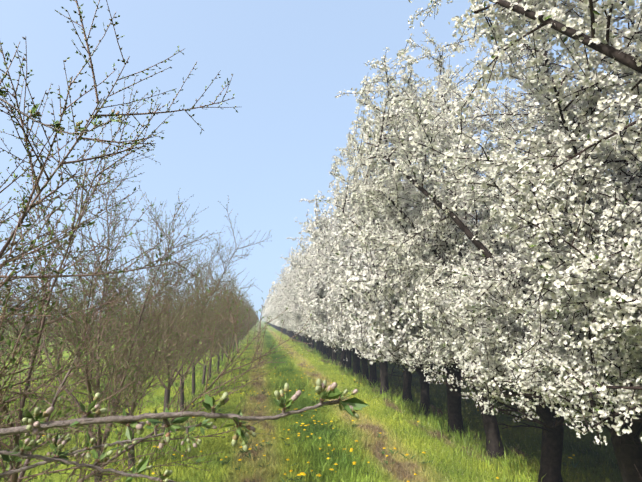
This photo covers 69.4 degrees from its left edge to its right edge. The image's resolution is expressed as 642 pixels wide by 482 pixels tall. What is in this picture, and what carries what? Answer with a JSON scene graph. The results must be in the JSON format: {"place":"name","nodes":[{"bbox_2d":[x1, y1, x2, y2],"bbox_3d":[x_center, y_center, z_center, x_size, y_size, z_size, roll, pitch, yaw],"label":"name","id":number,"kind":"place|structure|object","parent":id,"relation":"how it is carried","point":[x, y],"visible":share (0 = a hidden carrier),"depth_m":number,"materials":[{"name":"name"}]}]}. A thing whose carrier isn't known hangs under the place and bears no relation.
{"place":"outdoors","nodes":[
{"label":"outdoors","id":0,"kind":"place"},
{"bbox_2d":[0,319,641,481],"bbox_3d":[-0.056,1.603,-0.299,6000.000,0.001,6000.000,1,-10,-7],"label":"ground","id":1,"kind":"structure","parent":0,"point":[527,440],"depth_m":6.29,"materials":[{"name":"green plant"}]},
{"bbox_2d":[0,245,117,385],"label":"bare cherry row","id":2,"kind":"object","parent":1,"relation":"on","point":[27,330],"visible":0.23,"depth_m":11.45,"materials":[{"name":"brown wood"}]},
{"bbox_2d":[0,152,224,481],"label":"bare cherry tree","id":3,"kind":"object","parent":1,"relation":"on","point":[76,306],"visible":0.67,"depth_m":3.83,"materials":[{"name":"brown plant"}]},
{"bbox_2d":[59,281,170,359],"bbox_3d":[-8.243,3.089,18.982,3.199,3.519,9.324,1,-10,-7],"label":"bare cherry row","id":4,"kind":"object","parent":1,"relation":"on","point":[123,320],"visible":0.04,"depth_m":18.13,"materials":[{"name":"brown wood"}]},
{"bbox_2d":[0,188,230,468],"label":"bare cherry tree","id":5,"kind":"object","parent":1,"relation":"on","point":[164,346],"visible":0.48,"depth_m":5.29,"materials":[{"name":"brown plant"}]},
{"bbox_2d":[0,0,237,481],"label":"bare cherry tree","id":6,"kind":"object","parent":1,"relation":"on","point":[27,208],"visible":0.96,"depth_m":1.39,"materials":[{"name":"brown plant"}]},
{"bbox_2d":[0,86,122,134],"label":"branch","id":7,"kind":"object","parent":6,"relation":"attached to","point":[56,123],"visible":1,"depth_m":1.30,"materials":[{"name":"brown plant"}]},
{"bbox_2d":[0,433,202,481],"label":"branch","id":8,"kind":"object","parent":6,"relation":"attached to","point":[61,457],"visible":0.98,"depth_m":0.99,"materials":[{"name":"brown plant"}]},
{"bbox_2d":[0,409,216,477],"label":"branch","id":9,"kind":"object","parent":6,"relation":"attached to","point":[57,440],"visible":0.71,"depth_m":1.13,"materials":[{"name":"green plant"}]},
{"bbox_2d":[0,379,368,451],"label":"branch","id":10,"kind":"object","parent":6,"relation":"attached to","point":[36,425],"visible":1,"depth_m":0.80,"materials":[{"name":"brown plant"}]},
{"bbox_2d":[0,75,312,481],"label":"bare cherry tree","id":11,"kind":"object","parent":1,"relation":"on","point":[32,359],"visible":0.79,"depth_m":2.62,"materials":[{"name":"brown plant"}]},
{"bbox_2d":[95,222,234,411],"bbox_3d":[-2.587,1.330,8.212,2.349,3.433,2.576,3,-10,-16],"label":"bare cherry tree","id":12,"kind":"object","parent":1,"relation":"on","point":[181,389],"visible":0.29,"depth_m":8.24,"materials":[{"name":"brown plant"}]},
{"bbox_2d":[144,289,192,347],"bbox_3d":[-9.398,4.528,27.582,3.199,3.519,9.324,1,-10,-7],"label":"bare cherry row","id":13,"kind":"object","parent":1,"relation":"on","point":[169,314],"visible":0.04,"depth_m":27.16,"materials":[{"name":"brown wood"}]},
{"bbox_2d":[84,196,271,431],"bbox_3d":[-2.318,1.003,7.098,2.244,3.711,2.645,-5,-11,28],"label":"bare cherry tree","id":14,"kind":"object","parent":1,"relation":"on","point":[167,396],"visible":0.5,"depth_m":7.03,"materials":[{"name":"brown plant"}]},
{"bbox_2d":[140,260,245,385],"bbox_3d":[-2.953,2.054,11.383,2.338,3.040,2.137,-5,-11,29],"label":"bare cherry tree","id":15,"kind":"object","parent":1,"relation":"on","point":[204,373],"visible":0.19,"depth_m":11.08,"materials":[{"name":"brown plant"}]},
{"bbox_2d":[148,225,252,396],"bbox_3d":[-2.618,1.498,9.857,2.192,3.644,2.068,5,-11,-29],"label":"bare cherry tree","id":16,"kind":"object","parent":1,"relation":"on","point":[193,373],"visible":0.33,"depth_m":9.84,"materials":[{"name":"brown plant"}]},
{"bbox_2d":[169,273,258,376],"bbox_3d":[-3.743,2.634,16.267,3.199,3.519,9.324,1,-10,-7],"label":"bare cherry row","id":17,"kind":"object","parent":1,"relation":"on","point":[239,322],"visible":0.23,"depth_m":14.29,"materials":[{"name":"brown wood"}]},
{"bbox_2d":[227,289,258,351],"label":"bare cherry row","id":18,"kind":"object","parent":1,"relation":"on","point":[244,316],"visible":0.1,"depth_m":25.90,"materials":[{"name":"brown wood"}]},
{"bbox_2d":[240,295,257,340],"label":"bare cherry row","id":19,"kind":"object","parent":1,"relation":"on","point":[250,317],"visible":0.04,"depth_m":33.57,"materials":[{"name":"brown wood"}]},
{"bbox_2d":[264,291,277,329],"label":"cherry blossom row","id":20,"kind":"object","parent":1,"relation":"on","point":[265,308],"visible":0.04,"depth_m":69.75,"materials":[{"name":"white plant"}]},
{"bbox_2d":[265,288,281,331],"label":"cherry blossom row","id":21,"kind":"object","parent":1,"relation":"on","point":[268,313],"visible":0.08,"depth_m":58.03,"materials":[{"name":"white plant"}]},
{"bbox_2d":[266,278,286,334],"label":"cherry blossom row","id":22,"kind":"object","parent":1,"relation":"on","point":[269,303],"visible":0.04,"depth_m":47.58,"materials":[{"name":"white plant"}]},
{"bbox_2d":[269,265,297,340],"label":"cherry blossom row","id":23,"kind":"object","parent":1,"relation":"on","point":[277,322],"visible":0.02,"depth_m":37.01,"materials":[{"name":"white plant"}]},
{"bbox_2d":[271,247,307,343],"bbox_3d":[-1.202,3.715,30.291,4.007,6.041,9.212,1,-10,-7],"label":"cherry blossom row","id":24,"kind":"object","parent":1,"relation":"on","point":[305,340],"visible":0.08,"depth_m":29.83,"materials":[{"name":"white plant"}]},
{"bbox_2d":[1,347,591,481],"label":"dandelions","id":25,"kind":"object","parent":1,"relation":"on","point":[328,458],"visible":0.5,"depth_m":5.71,"materials":[{"name":"yellow plant"}]},
{"bbox_2d":[274,227,325,353],"bbox_3d":[-0.289,2.576,23.489,4.007,6.041,9.212,1,-10,-7],"label":"cherry blossom row","id":26,"kind":"object","parent":1,"relation":"on","point":[289,323],"visible":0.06,"depth_m":22.79,"materials":[{"name":"white plant"}]},
{"bbox_2d":[280,177,360,374],"bbox_3d":[0.625,1.438,16.688,4.007,6.041,9.212,1,-10,-7],"label":"cherry blossom row","id":27,"kind":"object","parent":1,"relation":"on","point":[303,318],"visible":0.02,"depth_m":15.66,"materials":[{"name":"white plant"}]},
{"bbox_2d":[292,33,628,433],"bbox_3d":[1.538,0.300,9.886,4.007,6.041,9.212,1,-10,-7],"label":"cherry blossom row","id":28,"kind":"object","parent":1,"relation":"on","point":[341,317],"visible":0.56,"depth_m":7.36,"materials":[{"name":"white plant"}]},
{"bbox_2d":[329,21,641,458],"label":"cherry blossom tree","id":29,"kind":"object","parent":1,"relation":"on","point":[493,437],"visible":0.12,"depth_m":5.61,"materials":[{"name":"white plant"}]},
{"bbox_2d":[346,0,641,481],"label":"cherry blossom tree","id":30,"kind":"object","parent":1,"relation":"on","point":[551,427],"visible":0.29,"depth_m":4.53,"materials":[{"name":"white plant"}]},
{"bbox_2d":[356,0,641,481],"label":"cherry blossom tree","id":31,"kind":"object","parent":1,"relation":"on","point":[628,457],"visible":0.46,"depth_m":3.65,"materials":[{"name":"white plant"}]},
{"bbox_2d":[425,0,641,480],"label":"cherry blossom tree","id":32,"kind":"object","parent":1,"relation":"on","point":[597,261],"visible":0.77,"depth_m":2.58,"materials":[{"name":"white plant"}]},
{"bbox_2d":[463,130,607,243],"bbox_3d":[5.178,1.006,14.197,4.252,6.072,13.496,1,-10,-7],"label":"cherry blossom row","id":33,"kind":"object","parent":1,"relation":"on","point":[525,216],"depth_m":10.96,"materials":[{"name":"white plant"}]},
{"bbox_2d":[448,0,641,411],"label":"cherry blossom tree","id":34,"kind":"object","parent":1,"relation":"on","point":[552,25],"visible":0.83,"depth_m":2.37,"materials":[{"name":"white plant"}]},
{"bbox_2d":[0,0,641,318],"label":"sky","id":35,"kind":"structure","parent":0,"point":[288,61],"materials":[{"name":"blue"}]}
]}

